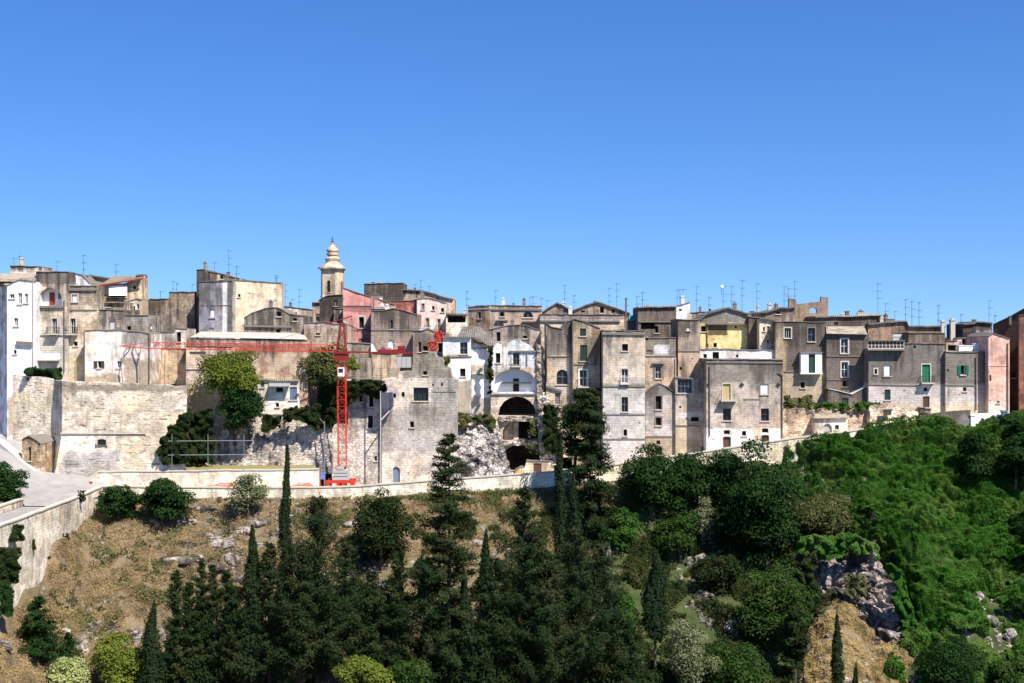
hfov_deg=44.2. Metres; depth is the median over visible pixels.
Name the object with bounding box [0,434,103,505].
ramp road
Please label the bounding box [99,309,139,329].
grey house
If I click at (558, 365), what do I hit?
stone house
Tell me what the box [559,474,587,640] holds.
cypress tree
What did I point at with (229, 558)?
rock outcrop
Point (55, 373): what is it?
hedge
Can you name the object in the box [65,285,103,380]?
stone house
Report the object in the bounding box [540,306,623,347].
stone house
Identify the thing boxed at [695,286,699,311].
antenna
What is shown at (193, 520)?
rock outcrop
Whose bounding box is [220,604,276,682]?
bush
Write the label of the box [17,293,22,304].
window
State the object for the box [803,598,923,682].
grass
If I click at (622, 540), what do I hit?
bush
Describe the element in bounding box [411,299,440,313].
pink house
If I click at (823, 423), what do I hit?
outbuilding
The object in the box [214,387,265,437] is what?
tree
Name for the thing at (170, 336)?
white house
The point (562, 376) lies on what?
window
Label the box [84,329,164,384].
white house
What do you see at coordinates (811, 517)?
tree
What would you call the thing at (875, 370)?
window
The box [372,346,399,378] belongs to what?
stone house
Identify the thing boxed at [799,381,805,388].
window
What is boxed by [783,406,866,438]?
rubble wall
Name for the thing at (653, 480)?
tree
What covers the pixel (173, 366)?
stone house
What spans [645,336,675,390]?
stone house
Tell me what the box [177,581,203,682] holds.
conifer tree
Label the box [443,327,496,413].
white house
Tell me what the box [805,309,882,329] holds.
dark attic
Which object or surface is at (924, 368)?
door
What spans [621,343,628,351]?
window
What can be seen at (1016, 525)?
undergrowth
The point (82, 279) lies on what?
white house
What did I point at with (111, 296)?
window
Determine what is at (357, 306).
pink house
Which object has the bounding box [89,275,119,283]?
tiled house
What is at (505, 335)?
grey house
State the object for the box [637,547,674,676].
cypress tree
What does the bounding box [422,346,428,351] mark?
window
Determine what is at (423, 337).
ruined house
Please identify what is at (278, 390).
window
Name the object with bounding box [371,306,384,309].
roof room
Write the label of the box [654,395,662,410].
window
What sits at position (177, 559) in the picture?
rock outcrop
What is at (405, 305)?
pink house
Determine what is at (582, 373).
door
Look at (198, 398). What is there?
stone house
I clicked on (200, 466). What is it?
grass terrace
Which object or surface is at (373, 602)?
conifer tree
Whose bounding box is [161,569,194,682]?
conifer tree
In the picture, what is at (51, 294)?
door
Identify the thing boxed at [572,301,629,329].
gabled house
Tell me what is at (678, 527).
bush
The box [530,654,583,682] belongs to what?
bush
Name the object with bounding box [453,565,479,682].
cypress tree
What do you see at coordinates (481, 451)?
rubble slope
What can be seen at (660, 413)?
gabled house
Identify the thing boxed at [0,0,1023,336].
sky
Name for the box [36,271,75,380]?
stone house
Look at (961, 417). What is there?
garden wall
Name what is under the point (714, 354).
window
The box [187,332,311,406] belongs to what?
long house
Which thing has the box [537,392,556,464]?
rubble pillar
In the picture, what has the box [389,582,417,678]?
cypress tree
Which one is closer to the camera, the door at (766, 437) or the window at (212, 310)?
the door at (766, 437)
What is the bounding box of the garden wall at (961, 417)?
[918,410,970,427]
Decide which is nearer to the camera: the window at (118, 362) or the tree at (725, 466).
the tree at (725, 466)
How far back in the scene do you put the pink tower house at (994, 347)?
170.20 m
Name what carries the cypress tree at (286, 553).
on the hillside
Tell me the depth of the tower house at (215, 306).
182.66 m
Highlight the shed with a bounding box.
[824,385,866,406]
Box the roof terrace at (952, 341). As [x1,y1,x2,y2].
[945,318,987,350]
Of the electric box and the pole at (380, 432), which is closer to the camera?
the electric box
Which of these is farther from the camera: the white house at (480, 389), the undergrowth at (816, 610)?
the white house at (480, 389)
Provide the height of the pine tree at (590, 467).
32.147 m
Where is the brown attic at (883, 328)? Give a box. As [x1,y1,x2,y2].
[866,313,945,339]
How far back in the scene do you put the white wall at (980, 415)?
167.01 m
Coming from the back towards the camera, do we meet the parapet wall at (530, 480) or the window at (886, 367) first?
the window at (886, 367)
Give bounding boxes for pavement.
[0,438,38,470]
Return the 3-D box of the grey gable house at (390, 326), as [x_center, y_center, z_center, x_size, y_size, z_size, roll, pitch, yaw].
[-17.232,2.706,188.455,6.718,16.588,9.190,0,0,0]
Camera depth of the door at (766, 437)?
168.45 m
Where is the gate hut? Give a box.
[21,433,54,472]
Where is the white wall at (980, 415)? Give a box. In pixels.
[975,412,1008,423]
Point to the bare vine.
(137, 356)
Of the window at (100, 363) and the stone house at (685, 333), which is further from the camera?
the stone house at (685, 333)
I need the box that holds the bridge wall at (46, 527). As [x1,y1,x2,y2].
[0,487,101,617]
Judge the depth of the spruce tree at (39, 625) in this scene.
129.57 m
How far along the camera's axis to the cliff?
149.29 m
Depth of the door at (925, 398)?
172.16 m
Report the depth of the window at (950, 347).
178.93 m
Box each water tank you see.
[956,345,973,350]
[972,343,978,350]
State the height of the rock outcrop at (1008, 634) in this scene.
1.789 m
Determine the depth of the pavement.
166.56 m
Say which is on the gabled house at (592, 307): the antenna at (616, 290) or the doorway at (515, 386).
the antenna at (616, 290)
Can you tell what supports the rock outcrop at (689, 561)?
on the hillside
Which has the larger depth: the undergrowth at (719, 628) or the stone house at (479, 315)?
the stone house at (479, 315)
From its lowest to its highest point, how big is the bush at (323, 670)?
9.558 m
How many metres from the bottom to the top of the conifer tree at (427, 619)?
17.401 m
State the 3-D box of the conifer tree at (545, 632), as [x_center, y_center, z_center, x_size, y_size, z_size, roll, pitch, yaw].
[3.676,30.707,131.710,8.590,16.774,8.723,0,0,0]
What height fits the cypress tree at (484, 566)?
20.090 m
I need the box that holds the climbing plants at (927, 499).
[781,408,1023,631]
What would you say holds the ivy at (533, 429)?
attached to the rubble pillar at (543, 398)
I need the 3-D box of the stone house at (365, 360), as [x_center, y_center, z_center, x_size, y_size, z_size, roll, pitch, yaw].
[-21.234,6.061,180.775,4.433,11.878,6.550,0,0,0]
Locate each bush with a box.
[0,461,30,502]
[42,655,93,682]
[88,631,146,682]
[94,484,138,519]
[131,477,196,521]
[163,627,211,682]
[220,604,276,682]
[266,610,332,682]
[320,587,366,635]
[331,654,395,682]
[361,579,409,626]
[385,657,432,682]
[417,622,478,682]
[478,609,537,682]
[496,559,558,620]
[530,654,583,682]
[578,629,635,682]
[601,507,643,553]
[613,589,637,629]
[617,668,662,682]
[650,509,701,563]
[690,554,747,594]
[702,641,777,682]
[780,605,810,682]
[912,637,989,682]
[983,654,1023,682]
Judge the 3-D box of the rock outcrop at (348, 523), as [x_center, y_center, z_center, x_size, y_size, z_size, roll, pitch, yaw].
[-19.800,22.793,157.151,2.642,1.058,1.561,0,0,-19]
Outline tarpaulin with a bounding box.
[629,315,635,320]
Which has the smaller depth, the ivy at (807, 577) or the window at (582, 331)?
the ivy at (807, 577)
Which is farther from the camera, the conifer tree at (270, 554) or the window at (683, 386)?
the window at (683, 386)
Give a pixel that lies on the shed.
(859, 394)
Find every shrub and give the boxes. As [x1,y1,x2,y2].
[226,473,272,519]
[346,356,361,370]
[662,618,721,682]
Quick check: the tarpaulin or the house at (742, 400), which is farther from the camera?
the tarpaulin
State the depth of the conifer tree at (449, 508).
130.74 m
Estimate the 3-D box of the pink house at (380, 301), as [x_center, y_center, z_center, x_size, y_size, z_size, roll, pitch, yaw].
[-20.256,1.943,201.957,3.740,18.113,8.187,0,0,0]
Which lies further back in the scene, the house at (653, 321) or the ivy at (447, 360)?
the house at (653, 321)
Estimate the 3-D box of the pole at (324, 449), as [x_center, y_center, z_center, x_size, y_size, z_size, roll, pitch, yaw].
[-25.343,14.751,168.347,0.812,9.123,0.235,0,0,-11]
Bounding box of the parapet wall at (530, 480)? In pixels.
[96,421,905,498]
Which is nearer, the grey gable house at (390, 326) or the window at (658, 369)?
the window at (658, 369)
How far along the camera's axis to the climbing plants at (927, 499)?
158.25 m
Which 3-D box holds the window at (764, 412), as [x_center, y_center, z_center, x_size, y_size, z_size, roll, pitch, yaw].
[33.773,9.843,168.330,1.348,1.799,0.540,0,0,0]
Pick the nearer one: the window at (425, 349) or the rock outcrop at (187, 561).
the rock outcrop at (187, 561)
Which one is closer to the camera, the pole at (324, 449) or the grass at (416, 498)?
the grass at (416, 498)
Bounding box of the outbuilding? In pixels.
[811,414,847,434]
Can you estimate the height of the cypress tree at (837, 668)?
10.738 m
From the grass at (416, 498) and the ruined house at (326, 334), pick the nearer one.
the grass at (416, 498)
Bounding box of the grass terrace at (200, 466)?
[186,462,313,469]
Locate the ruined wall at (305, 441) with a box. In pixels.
[205,414,333,473]
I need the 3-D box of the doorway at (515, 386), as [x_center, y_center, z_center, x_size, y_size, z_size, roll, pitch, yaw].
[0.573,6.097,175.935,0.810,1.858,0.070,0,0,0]
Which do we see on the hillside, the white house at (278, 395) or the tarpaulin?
the white house at (278, 395)
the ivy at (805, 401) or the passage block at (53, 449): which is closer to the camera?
the passage block at (53, 449)
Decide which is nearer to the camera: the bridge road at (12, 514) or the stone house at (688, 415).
the bridge road at (12, 514)
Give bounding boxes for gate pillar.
[970,414,975,429]
[1000,410,1007,428]
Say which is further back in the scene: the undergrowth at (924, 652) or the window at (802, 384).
the window at (802, 384)
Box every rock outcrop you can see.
[0,639,12,650]
[162,556,183,562]
[179,557,206,566]
[185,518,196,523]
[189,504,218,511]
[207,562,225,572]
[209,539,233,548]
[223,553,239,565]
[234,526,255,534]
[236,573,244,584]
[253,518,272,526]
[343,520,357,527]
[469,539,482,546]
[606,544,610,562]
[686,557,693,568]
[694,553,706,562]
[697,591,713,599]
[720,620,739,632]
[974,591,984,601]
[986,615,998,626]
[1002,628,1016,641]
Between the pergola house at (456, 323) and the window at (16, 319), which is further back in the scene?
the pergola house at (456, 323)
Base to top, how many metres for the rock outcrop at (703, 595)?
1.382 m
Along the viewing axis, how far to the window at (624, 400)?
170.52 m
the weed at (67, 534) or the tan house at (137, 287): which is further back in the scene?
the tan house at (137, 287)
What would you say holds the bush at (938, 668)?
on the hillside
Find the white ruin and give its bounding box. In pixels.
[491,338,544,470]
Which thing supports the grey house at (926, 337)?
on the hillside
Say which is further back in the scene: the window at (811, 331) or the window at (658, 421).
the window at (811, 331)
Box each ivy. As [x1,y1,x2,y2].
[0,546,21,584]
[0,582,14,616]
[8,524,24,541]
[156,411,190,466]
[187,408,215,464]
[261,414,281,433]
[282,403,324,430]
[315,378,386,429]
[444,356,450,366]
[458,412,495,431]
[485,345,493,394]
[525,440,540,453]
[527,417,539,437]
[540,403,560,455]
[572,388,600,399]
[783,394,812,409]
[785,550,822,627]
[789,532,880,561]
[812,401,880,411]
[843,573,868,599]
[885,562,918,637]
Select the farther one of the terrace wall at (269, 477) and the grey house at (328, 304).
the grey house at (328, 304)
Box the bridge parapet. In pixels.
[0,498,23,513]
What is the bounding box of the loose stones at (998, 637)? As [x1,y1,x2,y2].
[396,512,1023,682]
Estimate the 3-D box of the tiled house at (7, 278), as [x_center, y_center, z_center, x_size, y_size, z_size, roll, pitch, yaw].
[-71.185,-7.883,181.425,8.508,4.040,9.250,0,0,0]
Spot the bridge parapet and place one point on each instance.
(11, 505)
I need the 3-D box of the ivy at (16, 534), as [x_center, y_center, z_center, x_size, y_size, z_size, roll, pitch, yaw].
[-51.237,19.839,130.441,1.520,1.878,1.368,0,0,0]
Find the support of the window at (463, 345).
in the white house at (457, 349)
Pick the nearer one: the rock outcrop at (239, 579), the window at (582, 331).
the rock outcrop at (239, 579)
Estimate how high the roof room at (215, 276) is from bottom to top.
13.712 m
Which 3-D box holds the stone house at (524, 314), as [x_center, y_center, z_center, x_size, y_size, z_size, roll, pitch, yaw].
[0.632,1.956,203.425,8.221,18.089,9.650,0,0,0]
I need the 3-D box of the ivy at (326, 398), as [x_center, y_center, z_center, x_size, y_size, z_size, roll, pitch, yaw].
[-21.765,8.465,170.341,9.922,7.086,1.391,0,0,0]
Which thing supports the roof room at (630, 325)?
on the hillside
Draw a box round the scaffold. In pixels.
[207,440,251,454]
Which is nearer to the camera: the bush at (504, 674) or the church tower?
the bush at (504, 674)
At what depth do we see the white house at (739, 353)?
175.50 m
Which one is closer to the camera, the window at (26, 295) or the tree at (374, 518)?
the tree at (374, 518)
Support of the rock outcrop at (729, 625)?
on the hillside
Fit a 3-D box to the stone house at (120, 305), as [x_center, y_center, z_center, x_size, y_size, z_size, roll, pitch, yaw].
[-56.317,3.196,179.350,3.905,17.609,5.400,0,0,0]
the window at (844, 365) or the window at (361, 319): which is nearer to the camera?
the window at (844, 365)
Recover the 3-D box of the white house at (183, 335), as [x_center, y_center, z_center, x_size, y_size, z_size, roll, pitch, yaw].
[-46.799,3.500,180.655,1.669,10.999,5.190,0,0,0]
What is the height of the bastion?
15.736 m
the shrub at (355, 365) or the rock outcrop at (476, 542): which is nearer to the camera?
the rock outcrop at (476, 542)
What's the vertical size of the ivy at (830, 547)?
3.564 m
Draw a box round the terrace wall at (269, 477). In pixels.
[86,468,318,486]
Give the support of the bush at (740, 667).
on the hillside
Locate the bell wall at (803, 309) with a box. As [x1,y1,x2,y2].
[788,297,827,320]
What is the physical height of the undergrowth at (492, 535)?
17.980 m
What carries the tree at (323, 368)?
on the hillside
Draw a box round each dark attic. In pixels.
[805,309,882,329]
[947,319,992,337]
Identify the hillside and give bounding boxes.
[0,414,1023,682]
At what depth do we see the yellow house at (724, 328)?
180.00 m
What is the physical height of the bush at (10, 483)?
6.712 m
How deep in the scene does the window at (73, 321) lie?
172.83 m
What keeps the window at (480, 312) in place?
in the stone house at (479, 315)
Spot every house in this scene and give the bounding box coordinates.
[0,274,35,283]
[0,283,7,437]
[7,279,42,438]
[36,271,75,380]
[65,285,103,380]
[76,273,97,284]
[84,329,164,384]
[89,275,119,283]
[97,276,147,301]
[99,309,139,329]
[104,302,133,310]
[125,314,162,331]
[127,298,147,314]
[135,274,146,277]
[148,291,195,330]
[157,331,175,347]
[161,348,185,385]
[175,327,195,347]
[186,345,234,415]
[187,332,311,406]
[196,261,235,338]
[233,279,283,338]
[243,298,312,339]
[253,378,299,419]
[284,301,315,321]
[304,321,352,404]
[312,300,318,321]
[319,294,342,321]
[332,393,381,485]
[334,308,342,323]
[343,288,378,342]
[347,342,376,377]
[371,304,420,370]
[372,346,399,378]
[375,297,395,307]
[382,352,458,482]
[387,298,416,311]
[403,288,455,312]
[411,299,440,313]
[413,327,448,361]
[417,290,448,332]
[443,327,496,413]
[446,308,468,336]
[468,305,490,333]
[471,337,490,414]
[488,319,540,350]
[490,297,541,328]
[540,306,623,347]
[542,301,572,313]
[544,320,571,456]
[570,318,599,464]
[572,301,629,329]
[600,330,600,460]
[601,330,644,464]
[633,304,675,337]
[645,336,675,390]
[645,383,674,456]
[671,319,699,377]
[674,362,703,454]
[676,295,689,318]
[690,306,705,318]
[694,302,747,348]
[699,358,782,450]
[700,349,774,358]
[747,313,759,348]
[749,303,795,320]
[757,318,775,348]
[773,321,826,406]
[825,326,868,392]
[864,340,944,424]
[903,320,944,342]
[944,351,984,413]
[967,333,1009,412]
[993,308,1023,412]
[1018,314,1023,411]
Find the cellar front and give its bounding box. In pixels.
[515,459,553,472]
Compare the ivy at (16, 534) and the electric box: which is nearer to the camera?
the ivy at (16, 534)
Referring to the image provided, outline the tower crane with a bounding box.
[120,316,410,485]
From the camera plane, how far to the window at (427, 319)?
193.23 m
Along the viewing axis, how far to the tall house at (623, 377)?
170.30 m
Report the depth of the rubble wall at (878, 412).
169.73 m
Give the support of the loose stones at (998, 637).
on the hillside
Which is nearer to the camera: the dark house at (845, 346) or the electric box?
the electric box
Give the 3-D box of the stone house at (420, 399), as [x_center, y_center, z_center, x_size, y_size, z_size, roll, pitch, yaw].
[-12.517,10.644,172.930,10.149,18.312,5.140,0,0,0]
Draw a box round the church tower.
[318,237,346,297]
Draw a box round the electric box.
[319,473,324,478]
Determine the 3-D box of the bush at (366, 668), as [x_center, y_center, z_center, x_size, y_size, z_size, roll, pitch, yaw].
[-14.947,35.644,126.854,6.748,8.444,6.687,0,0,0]
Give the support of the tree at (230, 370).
on the hillside
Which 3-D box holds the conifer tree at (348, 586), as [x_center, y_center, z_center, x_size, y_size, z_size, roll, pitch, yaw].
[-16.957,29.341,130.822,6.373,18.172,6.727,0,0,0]
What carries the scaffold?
on the terrace wall at (269, 477)
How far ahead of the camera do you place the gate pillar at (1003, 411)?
166.20 m
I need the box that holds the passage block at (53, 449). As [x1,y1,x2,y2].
[51,441,54,472]
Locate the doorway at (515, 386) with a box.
[513,379,518,391]
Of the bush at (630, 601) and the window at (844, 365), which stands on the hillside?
the bush at (630, 601)
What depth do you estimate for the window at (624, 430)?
170.23 m
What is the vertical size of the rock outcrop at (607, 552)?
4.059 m
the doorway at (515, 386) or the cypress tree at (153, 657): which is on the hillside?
the cypress tree at (153, 657)
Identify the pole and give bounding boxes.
[320,419,324,485]
[380,391,391,482]
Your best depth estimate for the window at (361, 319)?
191.96 m
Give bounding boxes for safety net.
[207,483,235,486]
[279,482,312,486]
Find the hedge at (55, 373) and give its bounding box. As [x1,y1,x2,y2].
[23,366,62,379]
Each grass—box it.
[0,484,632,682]
[0,498,310,669]
[65,497,245,639]
[291,487,614,540]
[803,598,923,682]
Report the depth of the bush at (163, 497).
155.35 m
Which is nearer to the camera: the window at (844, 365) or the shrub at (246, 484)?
the shrub at (246, 484)
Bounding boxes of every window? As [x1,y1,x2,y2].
[13,318,18,326]
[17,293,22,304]
[23,294,28,303]
[26,447,31,461]
[51,317,57,333]
[69,317,76,332]
[71,293,78,302]
[94,361,103,368]
[109,296,126,297]
[110,321,114,329]
[116,361,122,368]
[177,332,181,342]
[211,309,215,317]
[275,388,283,392]
[288,387,297,400]
[357,315,365,328]
[367,414,373,428]
[368,396,374,407]
[412,388,429,401]
[420,302,425,309]
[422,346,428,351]
[425,317,429,328]
[436,318,441,328]
[437,343,442,352]
[459,342,468,354]
[460,369,464,375]
[477,311,481,318]
[495,353,500,363]
[497,332,499,341]
[499,311,504,316]
[523,312,532,317]
[554,393,560,404]
[556,370,567,383]
[579,329,586,336]
[579,345,587,361]
[599,307,604,313]
[620,368,628,383]
[620,396,628,412]
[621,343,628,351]
[622,428,627,436]
[645,350,653,355]
[653,364,663,378]
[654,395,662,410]
[655,416,661,426]
[676,380,692,393]
[690,417,699,422]
[701,326,705,331]
[712,352,718,358]
[722,383,731,399]
[722,409,731,421]
[759,384,769,394]
[760,409,769,421]
[783,327,791,338]
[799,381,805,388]
[807,327,815,341]
[840,338,848,353]
[840,361,848,377]
[873,368,877,374]
[883,365,891,376]
[883,390,891,400]
[948,345,954,350]
[958,366,968,375]
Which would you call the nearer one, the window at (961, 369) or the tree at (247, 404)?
the tree at (247, 404)
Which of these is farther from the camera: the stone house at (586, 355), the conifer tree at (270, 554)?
the stone house at (586, 355)
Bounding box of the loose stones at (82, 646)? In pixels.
[75,496,330,658]
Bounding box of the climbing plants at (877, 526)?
[793,510,906,569]
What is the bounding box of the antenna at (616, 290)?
[615,283,619,312]
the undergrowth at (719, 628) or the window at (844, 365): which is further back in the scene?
the window at (844, 365)
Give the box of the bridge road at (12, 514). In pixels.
[0,494,102,522]
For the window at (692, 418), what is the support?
in the stone house at (688, 415)
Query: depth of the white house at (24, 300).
170.50 m
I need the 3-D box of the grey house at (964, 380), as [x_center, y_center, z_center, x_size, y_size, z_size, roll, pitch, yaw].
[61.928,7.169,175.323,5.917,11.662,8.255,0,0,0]
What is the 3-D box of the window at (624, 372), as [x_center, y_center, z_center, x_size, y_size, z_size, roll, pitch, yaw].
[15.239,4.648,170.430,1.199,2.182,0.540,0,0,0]
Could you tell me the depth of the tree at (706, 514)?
156.61 m
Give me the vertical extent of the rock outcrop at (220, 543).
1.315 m
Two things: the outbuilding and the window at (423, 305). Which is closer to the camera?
the outbuilding
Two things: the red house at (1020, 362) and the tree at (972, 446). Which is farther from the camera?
the red house at (1020, 362)
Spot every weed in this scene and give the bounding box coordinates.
[32,539,35,549]
[62,533,69,539]
[77,490,85,502]
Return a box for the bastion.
[13,375,186,476]
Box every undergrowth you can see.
[156,507,640,682]
[597,498,812,682]
[790,586,839,645]
[880,526,1023,682]
[880,546,992,682]
[954,496,1023,612]
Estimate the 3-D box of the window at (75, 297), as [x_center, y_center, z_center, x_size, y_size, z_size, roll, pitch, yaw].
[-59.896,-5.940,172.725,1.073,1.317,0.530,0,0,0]
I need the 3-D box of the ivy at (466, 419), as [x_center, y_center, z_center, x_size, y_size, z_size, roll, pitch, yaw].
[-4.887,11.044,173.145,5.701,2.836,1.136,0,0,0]
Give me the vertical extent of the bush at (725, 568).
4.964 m
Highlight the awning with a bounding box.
[109,286,126,295]
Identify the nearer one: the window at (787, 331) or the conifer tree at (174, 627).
the conifer tree at (174, 627)
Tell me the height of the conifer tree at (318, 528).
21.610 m
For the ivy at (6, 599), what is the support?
on the hillside
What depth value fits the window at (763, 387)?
168.33 m
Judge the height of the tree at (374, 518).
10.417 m
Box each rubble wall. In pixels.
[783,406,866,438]
[867,403,917,425]
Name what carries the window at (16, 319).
in the white house at (24, 300)
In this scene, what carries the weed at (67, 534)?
attached to the bridge wall at (46, 527)
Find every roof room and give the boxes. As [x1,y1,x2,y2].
[10,257,52,277]
[208,271,245,280]
[347,376,381,380]
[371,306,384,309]
[625,316,634,330]
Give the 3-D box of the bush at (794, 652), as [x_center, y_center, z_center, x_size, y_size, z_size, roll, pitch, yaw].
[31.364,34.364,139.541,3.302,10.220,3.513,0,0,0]
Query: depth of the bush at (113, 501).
155.43 m
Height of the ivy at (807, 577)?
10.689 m
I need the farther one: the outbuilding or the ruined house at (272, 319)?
the ruined house at (272, 319)
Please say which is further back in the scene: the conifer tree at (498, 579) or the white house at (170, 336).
the white house at (170, 336)
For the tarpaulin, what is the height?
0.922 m
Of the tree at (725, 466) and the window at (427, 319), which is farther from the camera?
the window at (427, 319)
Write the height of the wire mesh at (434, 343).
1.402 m
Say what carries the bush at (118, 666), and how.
on the hillside
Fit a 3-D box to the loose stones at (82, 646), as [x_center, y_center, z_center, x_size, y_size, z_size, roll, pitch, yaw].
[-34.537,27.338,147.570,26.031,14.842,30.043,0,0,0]
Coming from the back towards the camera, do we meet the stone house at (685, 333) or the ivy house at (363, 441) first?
the stone house at (685, 333)
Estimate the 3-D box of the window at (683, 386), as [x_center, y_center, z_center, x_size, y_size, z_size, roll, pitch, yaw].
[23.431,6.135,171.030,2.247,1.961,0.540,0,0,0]
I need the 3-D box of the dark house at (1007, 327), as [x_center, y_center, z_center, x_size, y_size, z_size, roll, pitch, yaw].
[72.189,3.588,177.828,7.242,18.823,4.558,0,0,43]
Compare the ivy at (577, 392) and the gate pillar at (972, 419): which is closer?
the gate pillar at (972, 419)
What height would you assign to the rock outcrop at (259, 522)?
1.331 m
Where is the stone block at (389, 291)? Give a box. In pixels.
[364,281,406,300]
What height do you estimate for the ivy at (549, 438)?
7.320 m
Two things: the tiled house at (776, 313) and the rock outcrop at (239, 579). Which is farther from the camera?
the tiled house at (776, 313)
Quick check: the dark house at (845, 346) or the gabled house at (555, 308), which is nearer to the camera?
the dark house at (845, 346)
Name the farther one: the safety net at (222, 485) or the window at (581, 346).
the window at (581, 346)
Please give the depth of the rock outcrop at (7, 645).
125.04 m
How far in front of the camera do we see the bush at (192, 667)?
130.21 m
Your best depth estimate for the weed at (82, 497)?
152.24 m
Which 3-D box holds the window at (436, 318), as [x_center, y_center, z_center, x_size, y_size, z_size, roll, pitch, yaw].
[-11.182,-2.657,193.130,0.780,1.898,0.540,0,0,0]
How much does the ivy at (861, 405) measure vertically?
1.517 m
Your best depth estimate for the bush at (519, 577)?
144.06 m
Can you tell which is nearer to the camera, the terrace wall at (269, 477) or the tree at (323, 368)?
the terrace wall at (269, 477)
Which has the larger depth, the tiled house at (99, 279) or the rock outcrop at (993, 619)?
the tiled house at (99, 279)
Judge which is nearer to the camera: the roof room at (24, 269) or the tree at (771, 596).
the tree at (771, 596)
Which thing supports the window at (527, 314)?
in the stone house at (524, 314)
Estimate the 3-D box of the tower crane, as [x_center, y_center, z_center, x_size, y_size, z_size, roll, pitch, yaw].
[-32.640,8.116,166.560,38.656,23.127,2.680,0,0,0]
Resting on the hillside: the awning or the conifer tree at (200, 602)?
the conifer tree at (200, 602)
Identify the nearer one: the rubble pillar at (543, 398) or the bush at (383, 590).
the bush at (383, 590)
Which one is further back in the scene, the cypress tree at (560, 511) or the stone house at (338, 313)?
the stone house at (338, 313)
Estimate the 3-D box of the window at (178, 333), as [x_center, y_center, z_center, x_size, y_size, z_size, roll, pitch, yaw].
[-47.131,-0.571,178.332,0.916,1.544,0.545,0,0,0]
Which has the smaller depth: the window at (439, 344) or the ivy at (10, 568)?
the ivy at (10, 568)
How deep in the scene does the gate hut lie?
165.47 m
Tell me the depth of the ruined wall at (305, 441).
170.48 m
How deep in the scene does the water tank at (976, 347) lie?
173.60 m
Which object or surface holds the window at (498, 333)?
in the grey house at (505, 335)
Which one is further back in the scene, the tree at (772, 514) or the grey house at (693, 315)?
the grey house at (693, 315)
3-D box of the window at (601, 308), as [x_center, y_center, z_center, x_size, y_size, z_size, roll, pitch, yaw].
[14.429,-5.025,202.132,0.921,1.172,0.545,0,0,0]
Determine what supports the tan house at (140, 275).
on the hillside
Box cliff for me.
[790,531,902,645]
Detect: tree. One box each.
[12,595,73,661]
[51,632,88,670]
[137,600,166,682]
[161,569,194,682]
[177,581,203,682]
[188,557,215,682]
[194,349,265,435]
[199,564,222,682]
[210,585,258,682]
[211,569,239,682]
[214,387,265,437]
[232,523,267,682]
[245,541,288,682]
[262,556,332,682]
[268,442,295,682]
[273,495,364,682]
[296,342,352,389]
[321,536,379,681]
[347,571,392,682]
[349,487,415,569]
[378,552,418,681]
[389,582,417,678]
[395,556,457,682]
[405,433,495,682]
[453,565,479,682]
[469,528,501,682]
[470,557,522,682]
[490,486,569,682]
[507,555,587,682]
[548,431,568,590]
[549,397,609,472]
[549,528,605,682]
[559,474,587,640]
[562,387,628,566]
[564,540,644,682]
[586,589,642,682]
[609,616,649,682]
[615,442,687,517]
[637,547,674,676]
[666,451,717,505]
[690,495,727,547]
[694,448,748,507]
[708,436,812,574]
[730,558,818,658]
[793,492,859,536]
[830,612,845,682]
[851,662,858,682]
[955,430,997,498]
[991,413,1023,508]
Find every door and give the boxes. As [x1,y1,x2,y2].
[49,292,54,304]
[393,467,399,482]
[513,353,518,364]
[533,463,540,471]
[578,369,587,386]
[723,437,730,447]
[761,435,768,441]
[823,424,831,432]
[921,363,930,381]
[923,396,928,406]
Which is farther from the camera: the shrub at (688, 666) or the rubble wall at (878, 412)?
the rubble wall at (878, 412)
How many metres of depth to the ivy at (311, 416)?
168.64 m
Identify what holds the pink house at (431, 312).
on the hillside
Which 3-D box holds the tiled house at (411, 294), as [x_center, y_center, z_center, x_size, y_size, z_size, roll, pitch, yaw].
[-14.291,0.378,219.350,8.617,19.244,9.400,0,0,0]
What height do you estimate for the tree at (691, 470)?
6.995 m
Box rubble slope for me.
[452,412,511,477]
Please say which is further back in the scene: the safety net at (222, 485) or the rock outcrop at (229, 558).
the safety net at (222, 485)
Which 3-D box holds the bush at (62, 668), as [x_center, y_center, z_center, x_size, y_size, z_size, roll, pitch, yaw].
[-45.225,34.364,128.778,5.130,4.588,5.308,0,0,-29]
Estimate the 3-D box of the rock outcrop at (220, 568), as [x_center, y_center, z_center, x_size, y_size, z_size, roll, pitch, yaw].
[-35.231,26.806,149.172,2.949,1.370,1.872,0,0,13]
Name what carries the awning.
attached to the tan house at (137, 287)
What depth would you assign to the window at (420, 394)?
170.98 m
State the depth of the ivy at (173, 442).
164.20 m
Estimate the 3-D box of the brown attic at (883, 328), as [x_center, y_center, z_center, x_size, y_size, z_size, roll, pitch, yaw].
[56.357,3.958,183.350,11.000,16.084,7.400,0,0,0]
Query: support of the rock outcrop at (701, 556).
on the hillside
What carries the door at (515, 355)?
in the white ruin
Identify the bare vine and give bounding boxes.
[120,334,141,383]
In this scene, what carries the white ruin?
on the hillside

